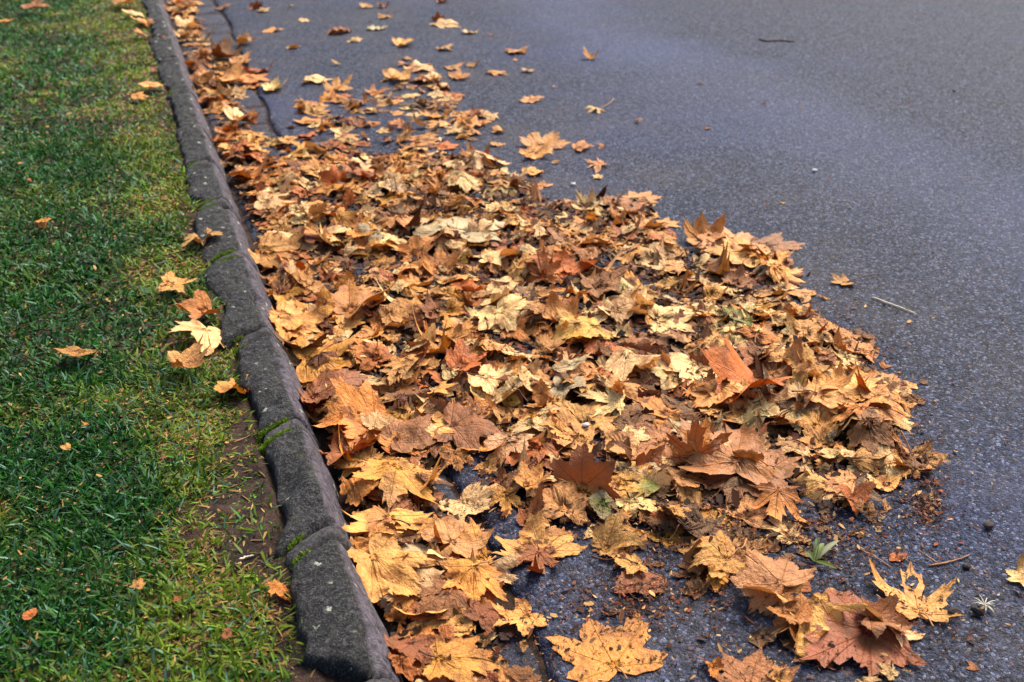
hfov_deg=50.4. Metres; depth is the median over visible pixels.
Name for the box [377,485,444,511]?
leaf
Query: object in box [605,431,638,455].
leaf
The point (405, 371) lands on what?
leaf
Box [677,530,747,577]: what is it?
leaf
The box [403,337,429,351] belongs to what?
leaf
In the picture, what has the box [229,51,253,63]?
leaf
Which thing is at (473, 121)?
leaf
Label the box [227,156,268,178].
leaf
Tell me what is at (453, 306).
leaf
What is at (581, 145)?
leaf
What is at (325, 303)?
leaf
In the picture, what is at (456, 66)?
leaf
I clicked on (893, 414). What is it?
leaf
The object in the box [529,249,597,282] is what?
leaf
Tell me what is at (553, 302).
leaf
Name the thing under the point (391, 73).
leaf
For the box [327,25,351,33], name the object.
leaf
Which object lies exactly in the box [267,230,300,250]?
leaf
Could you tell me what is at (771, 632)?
leaf
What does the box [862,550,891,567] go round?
twig
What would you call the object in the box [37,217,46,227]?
leaf
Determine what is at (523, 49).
leaf
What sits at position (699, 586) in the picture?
leaf
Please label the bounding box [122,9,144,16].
leaf
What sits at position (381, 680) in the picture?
kerb stone
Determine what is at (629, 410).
leaf
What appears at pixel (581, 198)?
leaf
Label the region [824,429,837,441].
leaf scrap
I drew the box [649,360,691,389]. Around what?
leaf
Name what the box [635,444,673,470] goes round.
leaf
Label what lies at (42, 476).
grass
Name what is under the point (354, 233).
leaf
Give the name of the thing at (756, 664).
leaf
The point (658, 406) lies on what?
leaf
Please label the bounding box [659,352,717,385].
leaf
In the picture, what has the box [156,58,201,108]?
kerb stone
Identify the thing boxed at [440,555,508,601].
leaf
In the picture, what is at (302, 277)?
leaf
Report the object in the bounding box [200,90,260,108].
gutter stone
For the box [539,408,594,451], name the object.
leaf
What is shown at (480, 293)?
leaf
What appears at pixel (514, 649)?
gutter stone
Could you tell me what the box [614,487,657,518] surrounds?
leaf
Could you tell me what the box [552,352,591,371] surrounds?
leaf
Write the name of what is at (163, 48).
kerb stone
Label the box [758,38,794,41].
twig
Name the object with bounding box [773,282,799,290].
leaf
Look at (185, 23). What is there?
leaf
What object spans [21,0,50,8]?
leaf
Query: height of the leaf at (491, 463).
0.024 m
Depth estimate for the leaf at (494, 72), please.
5.71 m
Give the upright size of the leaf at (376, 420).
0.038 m
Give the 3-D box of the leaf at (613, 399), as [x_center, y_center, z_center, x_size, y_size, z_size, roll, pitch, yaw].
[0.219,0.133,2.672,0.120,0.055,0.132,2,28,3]
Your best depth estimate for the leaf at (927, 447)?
2.49 m
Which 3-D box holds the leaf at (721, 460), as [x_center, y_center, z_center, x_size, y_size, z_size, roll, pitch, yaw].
[0.515,0.242,2.463,0.292,0.076,0.262,7,28,13]
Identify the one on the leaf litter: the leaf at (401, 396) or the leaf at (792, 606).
the leaf at (401, 396)
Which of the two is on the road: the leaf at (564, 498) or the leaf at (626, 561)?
the leaf at (626, 561)
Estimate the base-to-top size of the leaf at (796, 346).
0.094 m
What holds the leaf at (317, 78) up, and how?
on the road
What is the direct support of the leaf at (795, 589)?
on the leaf litter
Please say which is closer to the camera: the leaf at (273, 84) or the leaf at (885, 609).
the leaf at (885, 609)
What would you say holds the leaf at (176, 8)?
on the leaf litter
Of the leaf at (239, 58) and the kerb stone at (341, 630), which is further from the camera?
the leaf at (239, 58)
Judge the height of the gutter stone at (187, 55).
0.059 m
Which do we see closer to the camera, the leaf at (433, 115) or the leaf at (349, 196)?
the leaf at (349, 196)
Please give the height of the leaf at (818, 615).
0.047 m
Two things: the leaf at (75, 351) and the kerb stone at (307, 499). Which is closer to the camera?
the kerb stone at (307, 499)
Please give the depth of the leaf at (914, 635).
1.98 m
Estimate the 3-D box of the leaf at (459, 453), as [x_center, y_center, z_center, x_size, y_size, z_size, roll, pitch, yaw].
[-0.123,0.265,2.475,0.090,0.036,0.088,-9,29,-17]
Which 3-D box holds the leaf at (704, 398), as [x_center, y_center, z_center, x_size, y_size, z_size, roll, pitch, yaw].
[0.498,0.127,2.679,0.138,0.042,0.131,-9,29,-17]
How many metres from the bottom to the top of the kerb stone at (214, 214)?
0.176 m
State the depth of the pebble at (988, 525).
2.27 m
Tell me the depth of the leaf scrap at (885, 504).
2.33 m
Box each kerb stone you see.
[141,0,170,23]
[146,9,179,46]
[148,30,189,74]
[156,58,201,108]
[166,88,211,137]
[175,124,228,185]
[185,160,241,224]
[194,198,260,277]
[204,248,283,351]
[233,327,322,450]
[256,416,350,557]
[285,527,402,681]
[366,678,391,681]
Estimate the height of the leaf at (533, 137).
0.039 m
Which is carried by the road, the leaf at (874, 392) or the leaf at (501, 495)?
the leaf at (874, 392)
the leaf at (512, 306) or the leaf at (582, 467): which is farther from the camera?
the leaf at (512, 306)
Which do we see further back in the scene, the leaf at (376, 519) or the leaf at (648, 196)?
the leaf at (648, 196)
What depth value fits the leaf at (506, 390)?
2.70 m
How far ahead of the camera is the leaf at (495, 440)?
2.50 m
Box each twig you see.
[677,517,704,528]
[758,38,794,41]
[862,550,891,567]
[917,549,969,565]
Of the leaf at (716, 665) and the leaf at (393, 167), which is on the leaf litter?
the leaf at (393, 167)
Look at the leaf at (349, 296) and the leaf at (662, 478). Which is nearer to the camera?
the leaf at (662, 478)
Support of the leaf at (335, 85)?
on the road
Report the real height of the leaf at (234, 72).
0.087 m
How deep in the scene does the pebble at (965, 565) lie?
2.15 m
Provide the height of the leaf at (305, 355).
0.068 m
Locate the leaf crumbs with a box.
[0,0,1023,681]
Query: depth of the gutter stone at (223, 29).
6.75 m
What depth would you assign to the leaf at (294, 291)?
3.26 m
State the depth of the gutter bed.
2.61 m
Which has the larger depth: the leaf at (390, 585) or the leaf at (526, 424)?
the leaf at (526, 424)
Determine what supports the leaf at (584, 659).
on the road
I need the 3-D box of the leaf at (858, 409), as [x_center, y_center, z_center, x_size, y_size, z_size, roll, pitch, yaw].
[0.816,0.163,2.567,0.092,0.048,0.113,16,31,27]
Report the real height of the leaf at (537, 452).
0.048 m
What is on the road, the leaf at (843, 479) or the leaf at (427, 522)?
the leaf at (843, 479)
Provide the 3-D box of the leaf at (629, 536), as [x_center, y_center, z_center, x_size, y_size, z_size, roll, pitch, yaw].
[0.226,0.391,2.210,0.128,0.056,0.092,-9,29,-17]
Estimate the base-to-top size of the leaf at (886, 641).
0.032 m
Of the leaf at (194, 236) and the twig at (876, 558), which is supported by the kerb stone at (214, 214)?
the leaf at (194, 236)
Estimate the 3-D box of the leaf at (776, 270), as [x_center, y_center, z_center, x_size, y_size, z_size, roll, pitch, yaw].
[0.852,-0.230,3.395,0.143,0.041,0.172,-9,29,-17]
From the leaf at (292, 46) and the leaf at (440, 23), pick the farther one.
the leaf at (440, 23)
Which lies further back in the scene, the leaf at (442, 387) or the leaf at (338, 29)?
the leaf at (338, 29)
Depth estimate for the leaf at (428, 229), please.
3.68 m
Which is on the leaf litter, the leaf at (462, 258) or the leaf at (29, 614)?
the leaf at (462, 258)
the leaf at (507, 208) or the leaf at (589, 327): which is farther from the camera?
the leaf at (507, 208)
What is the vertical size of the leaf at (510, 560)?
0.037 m
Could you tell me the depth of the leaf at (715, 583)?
2.10 m
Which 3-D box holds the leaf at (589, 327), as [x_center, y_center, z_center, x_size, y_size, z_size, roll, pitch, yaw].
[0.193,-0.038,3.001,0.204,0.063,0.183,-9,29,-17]
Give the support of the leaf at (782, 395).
on the leaf litter
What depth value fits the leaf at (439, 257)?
3.43 m
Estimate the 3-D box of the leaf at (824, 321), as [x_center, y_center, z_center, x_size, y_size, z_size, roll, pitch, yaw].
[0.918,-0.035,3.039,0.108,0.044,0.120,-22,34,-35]
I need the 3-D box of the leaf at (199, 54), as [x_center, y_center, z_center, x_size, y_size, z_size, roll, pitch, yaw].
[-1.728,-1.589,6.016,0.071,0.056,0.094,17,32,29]
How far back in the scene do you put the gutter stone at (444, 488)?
2.40 m
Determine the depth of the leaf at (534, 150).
4.50 m
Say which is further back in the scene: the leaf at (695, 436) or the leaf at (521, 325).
the leaf at (521, 325)
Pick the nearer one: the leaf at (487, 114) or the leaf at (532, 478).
the leaf at (532, 478)
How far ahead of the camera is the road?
4.36 m
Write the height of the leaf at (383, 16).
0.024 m
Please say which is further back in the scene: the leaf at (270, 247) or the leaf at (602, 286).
the leaf at (270, 247)
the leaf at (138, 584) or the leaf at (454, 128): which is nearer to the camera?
the leaf at (138, 584)
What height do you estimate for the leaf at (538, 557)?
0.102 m
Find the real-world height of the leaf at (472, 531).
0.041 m
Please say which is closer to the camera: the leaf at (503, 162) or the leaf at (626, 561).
the leaf at (626, 561)
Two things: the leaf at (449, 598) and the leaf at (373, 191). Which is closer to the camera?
the leaf at (449, 598)
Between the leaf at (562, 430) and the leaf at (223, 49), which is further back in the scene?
the leaf at (223, 49)
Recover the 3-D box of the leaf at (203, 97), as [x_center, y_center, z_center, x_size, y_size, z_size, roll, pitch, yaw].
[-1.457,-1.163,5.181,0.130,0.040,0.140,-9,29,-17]
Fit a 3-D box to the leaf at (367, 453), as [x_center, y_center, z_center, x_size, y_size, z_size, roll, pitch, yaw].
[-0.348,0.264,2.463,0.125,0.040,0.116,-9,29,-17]
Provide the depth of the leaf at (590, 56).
6.01 m
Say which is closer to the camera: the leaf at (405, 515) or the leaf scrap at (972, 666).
the leaf scrap at (972, 666)
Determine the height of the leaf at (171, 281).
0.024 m
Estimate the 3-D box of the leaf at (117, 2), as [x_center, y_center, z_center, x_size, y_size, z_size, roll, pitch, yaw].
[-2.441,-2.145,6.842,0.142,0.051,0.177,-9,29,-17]
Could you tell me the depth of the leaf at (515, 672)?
1.90 m
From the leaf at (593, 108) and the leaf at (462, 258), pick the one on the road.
the leaf at (593, 108)
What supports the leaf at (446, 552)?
on the leaf litter
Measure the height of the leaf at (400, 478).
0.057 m
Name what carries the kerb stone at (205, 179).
on the ground
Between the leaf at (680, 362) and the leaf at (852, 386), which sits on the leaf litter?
the leaf at (852, 386)
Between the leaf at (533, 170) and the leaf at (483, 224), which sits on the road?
the leaf at (533, 170)
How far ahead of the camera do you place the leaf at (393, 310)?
3.12 m
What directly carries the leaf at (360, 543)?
on the leaf at (416, 547)
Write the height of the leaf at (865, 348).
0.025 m
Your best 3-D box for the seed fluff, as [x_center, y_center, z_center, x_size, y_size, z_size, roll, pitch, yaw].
[0.896,0.497,2.056,0.039,0.011,0.048,-9,29,-17]
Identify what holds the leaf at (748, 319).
on the leaf litter
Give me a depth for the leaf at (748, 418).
2.60 m
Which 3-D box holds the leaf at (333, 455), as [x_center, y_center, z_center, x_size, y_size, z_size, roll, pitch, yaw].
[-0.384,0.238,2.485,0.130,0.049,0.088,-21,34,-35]
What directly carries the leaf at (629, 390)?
on the leaf litter
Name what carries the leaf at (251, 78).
on the road
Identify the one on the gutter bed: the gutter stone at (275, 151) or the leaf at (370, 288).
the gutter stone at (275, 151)
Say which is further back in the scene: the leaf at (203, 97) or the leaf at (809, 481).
the leaf at (203, 97)
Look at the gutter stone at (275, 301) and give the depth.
3.30 m
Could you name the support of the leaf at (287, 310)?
on the leaf litter
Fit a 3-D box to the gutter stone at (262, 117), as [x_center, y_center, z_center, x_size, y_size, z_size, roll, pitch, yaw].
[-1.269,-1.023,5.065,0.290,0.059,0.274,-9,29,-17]
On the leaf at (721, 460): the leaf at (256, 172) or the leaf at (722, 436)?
the leaf at (722, 436)
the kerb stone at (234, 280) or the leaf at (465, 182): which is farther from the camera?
the leaf at (465, 182)
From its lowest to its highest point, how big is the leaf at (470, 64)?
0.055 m
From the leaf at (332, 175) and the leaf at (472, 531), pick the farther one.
the leaf at (332, 175)
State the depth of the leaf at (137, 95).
4.94 m
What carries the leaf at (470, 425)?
on the leaf litter
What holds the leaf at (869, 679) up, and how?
on the road
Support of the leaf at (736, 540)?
on the leaf litter
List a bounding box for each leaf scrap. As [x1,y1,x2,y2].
[173,596,180,601]
[519,640,527,651]
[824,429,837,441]
[882,499,891,511]
[966,660,979,669]
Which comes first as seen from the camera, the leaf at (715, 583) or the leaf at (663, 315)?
the leaf at (715, 583)
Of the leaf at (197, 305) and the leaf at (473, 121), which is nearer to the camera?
the leaf at (197, 305)
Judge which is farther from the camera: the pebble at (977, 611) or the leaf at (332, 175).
the leaf at (332, 175)
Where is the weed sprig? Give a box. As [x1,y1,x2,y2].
[805,538,839,568]
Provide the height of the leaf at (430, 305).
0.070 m
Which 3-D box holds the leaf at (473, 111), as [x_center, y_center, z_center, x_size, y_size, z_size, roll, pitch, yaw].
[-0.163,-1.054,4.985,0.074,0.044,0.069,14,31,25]
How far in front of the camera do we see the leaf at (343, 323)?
3.09 m
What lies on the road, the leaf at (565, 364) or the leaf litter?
the leaf litter
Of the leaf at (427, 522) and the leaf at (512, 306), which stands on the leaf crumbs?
the leaf at (427, 522)
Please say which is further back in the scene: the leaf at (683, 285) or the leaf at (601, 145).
the leaf at (601, 145)
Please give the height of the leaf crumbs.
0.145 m
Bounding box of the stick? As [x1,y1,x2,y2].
[872,297,915,313]
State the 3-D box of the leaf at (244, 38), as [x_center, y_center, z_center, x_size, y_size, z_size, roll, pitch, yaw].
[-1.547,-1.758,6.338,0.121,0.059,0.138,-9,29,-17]
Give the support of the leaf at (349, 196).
on the leaf litter
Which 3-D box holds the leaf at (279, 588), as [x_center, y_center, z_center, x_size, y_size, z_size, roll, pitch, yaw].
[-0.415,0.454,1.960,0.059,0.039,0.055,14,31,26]
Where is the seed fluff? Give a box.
[972,596,995,612]
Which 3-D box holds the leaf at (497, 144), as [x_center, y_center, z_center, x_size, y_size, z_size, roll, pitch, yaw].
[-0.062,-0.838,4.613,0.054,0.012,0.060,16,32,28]
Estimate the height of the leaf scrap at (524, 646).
0.011 m
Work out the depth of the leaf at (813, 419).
2.60 m
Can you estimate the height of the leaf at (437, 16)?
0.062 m
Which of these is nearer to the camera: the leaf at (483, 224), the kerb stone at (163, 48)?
the leaf at (483, 224)
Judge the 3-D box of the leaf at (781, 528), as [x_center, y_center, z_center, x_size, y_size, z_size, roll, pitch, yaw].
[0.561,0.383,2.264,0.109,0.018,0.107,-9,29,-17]
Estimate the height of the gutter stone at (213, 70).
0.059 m
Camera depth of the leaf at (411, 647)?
1.94 m
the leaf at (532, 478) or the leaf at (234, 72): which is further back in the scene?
the leaf at (234, 72)
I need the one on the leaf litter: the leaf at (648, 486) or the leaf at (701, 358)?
the leaf at (648, 486)
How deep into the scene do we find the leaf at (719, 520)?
2.26 m
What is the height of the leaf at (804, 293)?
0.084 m
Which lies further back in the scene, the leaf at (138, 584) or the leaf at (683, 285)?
the leaf at (683, 285)
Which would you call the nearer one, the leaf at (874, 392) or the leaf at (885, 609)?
the leaf at (885, 609)
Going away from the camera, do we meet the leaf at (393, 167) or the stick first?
the stick
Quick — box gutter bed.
[164,0,549,681]
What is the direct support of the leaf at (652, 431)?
on the leaf litter
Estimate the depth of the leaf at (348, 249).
3.53 m
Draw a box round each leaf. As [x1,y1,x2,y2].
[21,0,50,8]
[22,608,37,619]
[35,218,50,221]
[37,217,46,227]
[54,346,96,356]
[60,443,70,449]
[112,0,135,4]
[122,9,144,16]
[129,577,146,588]
[130,15,152,26]
[130,92,148,98]
[132,28,148,36]
[138,81,164,86]
[158,270,197,292]
[166,1,184,10]
[167,335,214,367]
[170,319,238,355]
[175,16,203,28]
[176,289,219,319]
[177,228,222,249]
[193,50,205,57]
[197,91,219,102]
[208,36,246,57]
[211,62,244,80]
[213,374,249,393]
[216,3,229,8]
[222,102,255,120]
[222,627,231,638]
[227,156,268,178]
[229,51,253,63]
[237,32,256,44]
[240,73,269,82]
[248,0,262,9]
[248,232,303,270]
[254,191,294,210]
[255,8,268,11]
[261,77,286,90]
[262,27,283,31]
[264,273,290,296]
[265,579,298,601]
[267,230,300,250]
[267,298,325,329]
[268,273,303,303]
[269,314,321,344]
[272,330,326,348]
[283,259,326,292]
[286,44,299,48]
[291,333,357,382]
[298,368,367,403]
[302,74,332,82]
[305,343,338,367]
[312,376,385,439]
[315,285,335,317]
[318,278,396,318]
[318,431,374,464]
[320,164,347,185]
[324,74,353,90]
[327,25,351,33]
[330,444,383,479]
[333,313,366,334]
[340,461,392,506]
[340,505,433,533]
[343,188,356,204]
[343,240,357,255]
[345,214,377,237]
[347,36,362,41]
[347,533,433,602]
[349,525,402,553]
[352,458,440,508]
[352,505,410,537]
[355,342,393,369]
[357,284,379,292]
[359,3,372,7]
[360,409,397,430]
[362,183,383,197]
[364,84,388,95]
[366,25,386,29]
[376,161,407,177]
[377,0,389,7]
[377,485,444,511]
[378,13,392,18]
[378,298,414,324]
[380,361,419,384]
[380,414,434,452]
[380,567,459,614]
[381,387,429,410]
[382,68,412,80]
[383,602,408,624]
[384,633,435,662]
[386,652,422,681]
[387,214,422,230]
[392,37,415,45]
[397,235,434,261]
[397,536,436,552]
[403,59,435,71]
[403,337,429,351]
[404,142,427,148]
[406,216,504,241]
[412,541,457,570]
[412,574,469,618]
[413,245,460,275]
[413,514,457,538]
[415,471,452,485]
[418,109,449,117]
[418,287,448,318]
[418,635,500,681]
[419,381,457,393]
[419,515,494,558]
[420,71,445,78]
[431,11,444,20]
[431,18,459,28]
[433,401,506,454]
[436,44,452,50]
[438,481,498,519]
[438,517,492,562]
[440,296,464,315]
[440,443,473,473]
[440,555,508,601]
[442,338,488,370]
[443,122,463,133]
[445,62,464,69]
[446,170,479,193]
[448,70,470,78]
[457,217,498,235]
[458,250,468,262]
[459,597,508,632]
[463,115,485,126]
[464,289,492,297]
[464,364,514,395]
[467,57,479,66]
[468,105,483,115]
[472,451,500,475]
[474,150,510,164]
[474,294,529,331]
[479,249,510,264]
[480,109,498,120]
[482,375,528,403]
[484,426,545,470]
[486,70,507,75]
[487,485,525,517]
[488,179,521,187]
[488,476,507,483]
[489,552,521,584]
[490,141,505,145]
[490,598,548,634]
[491,125,504,131]
[492,511,587,561]
[496,314,529,341]
[500,202,515,210]
[503,665,540,681]
[504,46,528,53]
[505,436,558,465]
[506,411,548,432]
[510,542,564,573]
[514,459,550,489]
[516,482,550,536]
[519,95,544,102]
[519,138,552,158]
[520,130,570,150]
[521,167,545,174]
[524,246,562,283]
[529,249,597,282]
[532,378,549,407]
[537,290,580,329]
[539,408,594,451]
[540,479,589,525]
[541,333,570,350]
[541,397,616,436]
[543,417,572,438]
[545,613,667,681]
[549,372,586,401]
[549,443,621,498]
[551,307,612,339]
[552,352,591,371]
[570,187,600,210]
[570,243,597,260]
[572,139,592,150]
[578,373,624,416]
[580,265,629,297]
[583,46,598,59]
[584,98,613,112]
[585,157,609,172]
[588,489,617,518]
[591,508,647,557]
[591,553,647,573]
[593,173,602,178]
[596,372,639,399]
[597,142,606,148]
[603,195,649,212]
[605,297,636,324]
[605,348,660,380]
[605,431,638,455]
[606,436,631,474]
[613,561,666,595]
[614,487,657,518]
[616,402,655,426]
[621,471,661,496]
[622,190,661,202]
[623,338,664,354]
[632,421,673,459]
[632,464,672,499]
[635,395,694,420]
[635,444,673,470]
[647,303,706,332]
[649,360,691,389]
[652,259,684,272]
[655,217,679,227]
[656,504,691,517]
[658,503,727,541]
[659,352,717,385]
[665,421,721,463]
[669,265,698,296]
[669,468,699,487]
[674,415,731,454]
[675,483,701,504]
[676,417,803,488]
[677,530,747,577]
[680,574,708,597]
[681,379,746,407]
[683,212,725,244]
[689,344,709,365]
[691,532,744,561]
[695,468,762,504]
[697,227,753,247]
[699,334,795,403]
[702,235,770,266]
[703,656,723,679]
[706,565,728,591]
[713,646,800,681]
[716,492,772,527]
[720,306,752,326]
[722,260,752,287]
[729,578,802,602]
[730,548,816,612]
[732,449,768,465]
[733,397,781,428]
[733,535,771,556]
[735,324,779,343]
[737,340,778,365]
[745,482,817,522]
[748,346,768,354]
[748,626,782,647]
[751,232,804,256]
[753,387,815,424]
[754,391,794,420]
[754,515,805,544]
[759,259,806,282]
[766,592,813,624]
[766,663,792,681]
[767,336,808,385]
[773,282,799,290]
[773,598,811,641]
[778,345,832,376]
[784,267,815,302]
[788,472,830,498]
[790,604,829,662]
[792,364,865,407]
[794,313,834,346]
[796,410,842,429]
[797,422,838,448]
[799,589,925,675]
[808,591,868,624]
[817,317,859,338]
[819,370,900,400]
[822,469,856,492]
[829,273,879,284]
[830,401,877,423]
[837,481,876,516]
[840,448,854,460]
[846,341,878,362]
[849,406,894,454]
[849,447,890,472]
[854,498,879,522]
[855,676,880,681]
[858,384,918,417]
[858,594,914,638]
[861,595,924,646]
[865,395,910,432]
[869,558,962,627]
[873,475,900,491]
[877,660,898,679]
[889,552,906,560]
[893,430,950,469]
[1005,552,1023,585]
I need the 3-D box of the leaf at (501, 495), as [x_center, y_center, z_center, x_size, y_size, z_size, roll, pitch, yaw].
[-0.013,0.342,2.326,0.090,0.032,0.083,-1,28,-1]
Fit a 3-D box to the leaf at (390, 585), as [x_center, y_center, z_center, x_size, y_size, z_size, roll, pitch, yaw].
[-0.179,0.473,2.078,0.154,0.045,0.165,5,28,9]
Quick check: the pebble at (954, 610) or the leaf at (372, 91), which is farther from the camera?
the leaf at (372, 91)
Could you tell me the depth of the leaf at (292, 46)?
6.24 m
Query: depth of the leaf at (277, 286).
3.30 m
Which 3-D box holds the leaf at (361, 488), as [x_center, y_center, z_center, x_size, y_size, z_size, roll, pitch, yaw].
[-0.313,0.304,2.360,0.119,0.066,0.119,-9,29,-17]
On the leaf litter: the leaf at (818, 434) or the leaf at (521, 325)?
the leaf at (818, 434)
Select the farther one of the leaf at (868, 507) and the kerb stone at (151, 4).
the kerb stone at (151, 4)
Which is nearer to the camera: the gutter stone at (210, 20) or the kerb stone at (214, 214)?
the kerb stone at (214, 214)
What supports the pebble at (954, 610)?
on the road
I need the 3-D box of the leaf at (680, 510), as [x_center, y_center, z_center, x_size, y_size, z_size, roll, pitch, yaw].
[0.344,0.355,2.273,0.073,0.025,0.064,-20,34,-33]
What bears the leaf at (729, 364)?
on the leaf litter
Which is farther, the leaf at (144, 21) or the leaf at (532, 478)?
the leaf at (144, 21)
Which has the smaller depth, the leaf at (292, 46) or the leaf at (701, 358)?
the leaf at (701, 358)
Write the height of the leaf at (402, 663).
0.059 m
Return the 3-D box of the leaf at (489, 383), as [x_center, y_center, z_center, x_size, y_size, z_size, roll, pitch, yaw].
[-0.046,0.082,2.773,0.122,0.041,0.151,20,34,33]
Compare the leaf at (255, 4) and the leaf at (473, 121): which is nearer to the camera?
the leaf at (473, 121)
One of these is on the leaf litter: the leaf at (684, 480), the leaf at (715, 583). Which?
the leaf at (684, 480)
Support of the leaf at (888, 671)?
on the road
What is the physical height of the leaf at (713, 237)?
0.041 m
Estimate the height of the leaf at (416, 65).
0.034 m
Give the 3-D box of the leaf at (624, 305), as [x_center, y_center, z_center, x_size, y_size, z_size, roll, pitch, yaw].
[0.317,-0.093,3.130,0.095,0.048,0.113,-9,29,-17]
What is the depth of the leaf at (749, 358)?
2.89 m
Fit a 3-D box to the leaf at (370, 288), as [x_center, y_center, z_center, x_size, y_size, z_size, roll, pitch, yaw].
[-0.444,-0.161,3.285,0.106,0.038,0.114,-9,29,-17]
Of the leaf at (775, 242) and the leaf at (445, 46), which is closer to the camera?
the leaf at (775, 242)
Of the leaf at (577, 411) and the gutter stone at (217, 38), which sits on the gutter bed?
the gutter stone at (217, 38)
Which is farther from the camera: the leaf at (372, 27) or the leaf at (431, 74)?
the leaf at (372, 27)
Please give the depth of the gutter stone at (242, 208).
3.99 m
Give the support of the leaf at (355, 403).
on the leaf at (414, 433)
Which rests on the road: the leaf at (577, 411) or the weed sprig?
the weed sprig
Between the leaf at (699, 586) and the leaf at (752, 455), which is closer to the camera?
the leaf at (699, 586)
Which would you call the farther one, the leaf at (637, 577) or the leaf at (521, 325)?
the leaf at (521, 325)
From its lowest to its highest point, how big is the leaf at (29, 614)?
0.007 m
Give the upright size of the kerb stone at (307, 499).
0.172 m
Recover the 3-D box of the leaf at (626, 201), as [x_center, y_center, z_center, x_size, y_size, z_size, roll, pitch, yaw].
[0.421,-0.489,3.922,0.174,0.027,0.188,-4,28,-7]
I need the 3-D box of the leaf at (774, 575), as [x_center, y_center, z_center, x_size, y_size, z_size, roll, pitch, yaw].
[0.496,0.451,2.086,0.166,0.053,0.130,-9,29,-17]
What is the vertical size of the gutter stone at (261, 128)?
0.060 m
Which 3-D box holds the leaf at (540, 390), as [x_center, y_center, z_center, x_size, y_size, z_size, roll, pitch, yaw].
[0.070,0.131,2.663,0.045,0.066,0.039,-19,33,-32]
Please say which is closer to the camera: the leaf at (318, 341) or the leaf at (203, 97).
the leaf at (318, 341)
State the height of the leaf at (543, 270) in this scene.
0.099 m
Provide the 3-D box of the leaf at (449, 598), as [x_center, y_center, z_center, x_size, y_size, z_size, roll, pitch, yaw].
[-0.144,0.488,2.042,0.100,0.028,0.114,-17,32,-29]
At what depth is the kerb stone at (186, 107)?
4.78 m
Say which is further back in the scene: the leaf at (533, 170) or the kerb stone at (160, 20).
the kerb stone at (160, 20)
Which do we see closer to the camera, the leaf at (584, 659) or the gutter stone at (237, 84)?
the leaf at (584, 659)
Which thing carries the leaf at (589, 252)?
on the leaf crumbs
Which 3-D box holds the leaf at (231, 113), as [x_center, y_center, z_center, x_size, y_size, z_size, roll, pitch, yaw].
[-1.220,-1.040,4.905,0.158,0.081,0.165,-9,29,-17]
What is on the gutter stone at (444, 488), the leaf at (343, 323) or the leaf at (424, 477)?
the leaf at (424, 477)
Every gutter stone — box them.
[167,0,213,6]
[169,6,220,16]
[172,15,227,27]
[176,26,229,34]
[179,34,236,49]
[184,48,237,60]
[189,59,244,74]
[194,72,252,93]
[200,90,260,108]
[206,108,266,127]
[212,125,276,143]
[220,140,286,169]
[228,169,273,194]
[237,196,307,217]
[245,214,317,242]
[267,274,338,309]
[336,458,475,537]
[413,615,541,681]
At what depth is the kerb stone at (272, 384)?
2.64 m
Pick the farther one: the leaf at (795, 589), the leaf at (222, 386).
the leaf at (222, 386)
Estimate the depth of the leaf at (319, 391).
2.75 m
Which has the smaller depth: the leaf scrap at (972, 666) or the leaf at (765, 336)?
the leaf scrap at (972, 666)
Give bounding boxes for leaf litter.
[164,0,940,681]
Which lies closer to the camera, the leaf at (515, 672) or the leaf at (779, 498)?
the leaf at (515, 672)
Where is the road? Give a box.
[214,0,1023,681]
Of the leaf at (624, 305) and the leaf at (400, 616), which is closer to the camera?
the leaf at (400, 616)
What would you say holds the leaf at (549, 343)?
on the leaf litter
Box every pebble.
[947,607,961,616]
[962,562,970,568]
[970,606,983,616]
[983,521,993,528]
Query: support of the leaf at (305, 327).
on the leaf litter
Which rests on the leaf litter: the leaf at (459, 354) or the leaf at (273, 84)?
the leaf at (459, 354)
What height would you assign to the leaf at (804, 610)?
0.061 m
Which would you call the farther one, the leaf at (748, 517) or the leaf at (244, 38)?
the leaf at (244, 38)
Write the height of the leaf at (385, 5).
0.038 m
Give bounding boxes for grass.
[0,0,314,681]
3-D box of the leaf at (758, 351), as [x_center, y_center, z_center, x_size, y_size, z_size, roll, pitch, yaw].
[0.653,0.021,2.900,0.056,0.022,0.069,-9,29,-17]
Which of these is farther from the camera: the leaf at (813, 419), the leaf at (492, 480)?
the leaf at (813, 419)
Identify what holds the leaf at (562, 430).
on the leaf at (563, 416)
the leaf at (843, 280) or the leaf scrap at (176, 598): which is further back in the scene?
the leaf at (843, 280)
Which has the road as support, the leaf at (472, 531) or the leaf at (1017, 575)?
the leaf at (1017, 575)
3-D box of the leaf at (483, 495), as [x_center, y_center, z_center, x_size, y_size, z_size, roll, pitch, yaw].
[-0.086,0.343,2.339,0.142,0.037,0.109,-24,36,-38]
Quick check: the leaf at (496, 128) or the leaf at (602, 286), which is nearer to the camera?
the leaf at (602, 286)
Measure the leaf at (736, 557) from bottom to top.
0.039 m
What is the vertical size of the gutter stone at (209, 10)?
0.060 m
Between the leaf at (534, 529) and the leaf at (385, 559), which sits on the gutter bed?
the leaf at (385, 559)
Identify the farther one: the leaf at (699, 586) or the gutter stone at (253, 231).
the gutter stone at (253, 231)
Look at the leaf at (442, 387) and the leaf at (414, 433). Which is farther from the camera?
the leaf at (442, 387)
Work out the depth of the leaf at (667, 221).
3.82 m
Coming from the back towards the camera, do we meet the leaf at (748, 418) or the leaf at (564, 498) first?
the leaf at (748, 418)
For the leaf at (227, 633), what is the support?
on the grass
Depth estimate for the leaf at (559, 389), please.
2.72 m
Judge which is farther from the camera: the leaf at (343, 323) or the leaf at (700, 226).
the leaf at (700, 226)
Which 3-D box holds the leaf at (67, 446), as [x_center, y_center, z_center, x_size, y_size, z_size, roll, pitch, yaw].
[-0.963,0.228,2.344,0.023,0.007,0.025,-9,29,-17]
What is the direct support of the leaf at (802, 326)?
on the leaf litter

